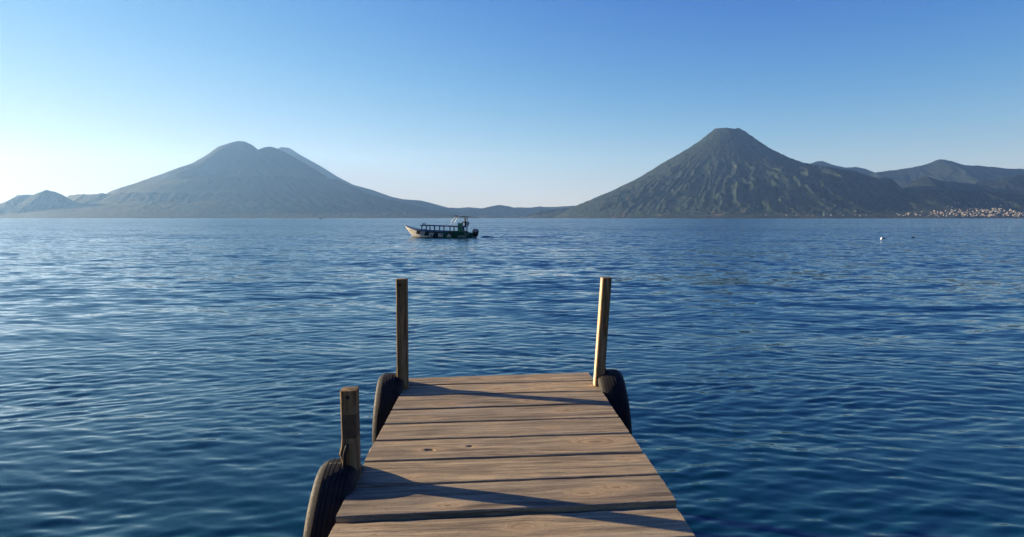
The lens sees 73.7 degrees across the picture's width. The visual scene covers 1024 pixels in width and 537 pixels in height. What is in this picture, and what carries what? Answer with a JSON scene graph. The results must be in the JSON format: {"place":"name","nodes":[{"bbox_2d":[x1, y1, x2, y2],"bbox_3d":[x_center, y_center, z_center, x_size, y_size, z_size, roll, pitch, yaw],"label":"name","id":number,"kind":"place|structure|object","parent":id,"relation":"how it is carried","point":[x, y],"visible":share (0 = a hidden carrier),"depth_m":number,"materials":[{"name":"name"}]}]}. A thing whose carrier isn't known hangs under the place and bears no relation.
{"place":"outdoors","nodes":[
{"label":"outdoors","id":0,"kind":"place"},
{"bbox_2d":[0,190,77,213],"bbox_3d":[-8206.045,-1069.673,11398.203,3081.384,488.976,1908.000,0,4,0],"label":"hill","id":1,"kind":"structure","parent":0,"point":[45,200],"depth_m":11143.99,"materials":[{"name":"stone"}]},
{"bbox_2d":[0,141,454,217],"bbox_3d":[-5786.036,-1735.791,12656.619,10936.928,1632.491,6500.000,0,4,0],"label":"volcano","id":2,"kind":"structure","parent":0,"point":[236,179],"depth_m":12063.69},
{"bbox_2d":[232,212,478,217],"bbox_3d":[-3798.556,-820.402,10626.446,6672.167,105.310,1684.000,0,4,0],"label":"shore","id":3,"kind":"structure","parent":0,"point":[343,215],"depth_m":10245.30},
{"bbox_2d":[277,147,447,210],"bbox_3d":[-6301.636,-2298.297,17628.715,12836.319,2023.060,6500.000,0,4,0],"label":"volcano","id":4,"kind":"structure","parent":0,"point":[330,175],"depth_m":18822.45},
{"bbox_2d":[436,205,574,217],"bbox_3d":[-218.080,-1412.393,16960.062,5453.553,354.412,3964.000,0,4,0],"label":"hill","id":5,"kind":"structure","parent":0,"point":[499,211],"depth_m":16635.23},
{"bbox_2d":[0,218,1023,536],"bbox_3d":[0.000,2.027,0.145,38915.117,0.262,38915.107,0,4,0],"label":"lake water","id":6,"kind":"structure","parent":0,"point":[782,376],"depth_m":10.36,"materials":[{"name":"blue liquid"}]},
{"bbox_2d":[404,215,478,237],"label":"motorboat","id":7,"kind":"object","parent":6,"relation":"on","point":[434,233],"visible":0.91,"depth_m":72.05,"materials":[{"name":"blue paint"}]},
{"bbox_2d":[328,277,694,536],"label":"wooden jetty","id":8,"kind":"object","parent":6,"relation":"in","point":[546,455],"visible":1,"depth_m":3.29,"materials":[{"name":"brown wood"}]},
{"bbox_2d":[303,444,363,536],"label":"tyre","id":9,"kind":"object","parent":8,"relation":"attached to","point":[335,482],"visible":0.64,"depth_m":2.99,"materials":[{"name":"rubber"}]},
{"bbox_2d":[372,365,402,444],"bbox_3d":[-0.876,1.010,4.920,0.182,0.764,0.624,2,4,-4],"label":"tyre","id":10,"kind":"object","parent":8,"relation":"attached to","point":[389,388],"visible":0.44,"depth_m":4.68,"materials":[{"name":"rubber"}]},
{"bbox_2d":[598,367,631,434],"bbox_3d":[0.713,0.972,4.887,0.182,0.774,0.624,-5,4,0],"label":"tyre","id":11,"kind":"object","parent":8,"relation":"attached to","point":[612,385],"visible":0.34,"depth_m":4.66,"materials":[{"name":"rubber"}]},
{"bbox_2d":[0,0,1023,207],"label":"sky","id":12,"kind":"structure","parent":0,"point":[446,103],"materials":[{"name":"blue"}]},
{"bbox_2d":[521,207,571,217],"bbox_3d":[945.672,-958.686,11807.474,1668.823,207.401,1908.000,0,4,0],"label":"hill","id":13,"kind":"structure","parent":0,"point":[549,213],"depth_m":11555.66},
{"bbox_2d":[553,127,909,217],"bbox_3d":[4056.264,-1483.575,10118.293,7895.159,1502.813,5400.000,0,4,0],"label":"volcano","id":14,"kind":"structure","parent":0,"point":[724,171],"depth_m":9469.06},
{"bbox_2d":[810,161,874,174],"bbox_3d":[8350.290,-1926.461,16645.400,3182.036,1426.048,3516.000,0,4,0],"label":"mountain","id":15,"kind":"structure","parent":0,"point":[859,170],"depth_m":16790.25,"materials":[{"name":"grey stone"}]},
{"bbox_2d":[679,208,1023,217],"bbox_3d":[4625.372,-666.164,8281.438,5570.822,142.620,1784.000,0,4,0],"label":"shore","id":16,"kind":"structure","parent":0,"point":[924,213],"depth_m":7827.92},
{"bbox_2d":[873,177,904,193],"bbox_3d":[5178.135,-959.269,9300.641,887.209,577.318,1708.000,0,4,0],"label":"hill","id":17,"kind":"structure","parent":0,"point":[889,185],"depth_m":9286.80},
{"bbox_2d":[869,159,1023,188],"bbox_3d":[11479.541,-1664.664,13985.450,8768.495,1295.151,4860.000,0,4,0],"label":"mountain","id":18,"kind":"structure","parent":0,"point":[945,170],"depth_m":14489.20,"materials":[{"name":"stone"}]},
{"bbox_2d":[886,190,1023,210],"bbox_3d":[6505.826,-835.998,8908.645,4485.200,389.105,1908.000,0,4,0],"label":"hill","id":19,"kind":"structure","parent":0,"point":[921,200],"depth_m":8691.65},
{"bbox_2d":[903,175,1023,194],"bbox_3d":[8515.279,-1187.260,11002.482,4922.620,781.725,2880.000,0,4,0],"label":"hill","id":20,"kind":"structure","parent":0,"point":[1012,185],"depth_m":11041.06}
]}

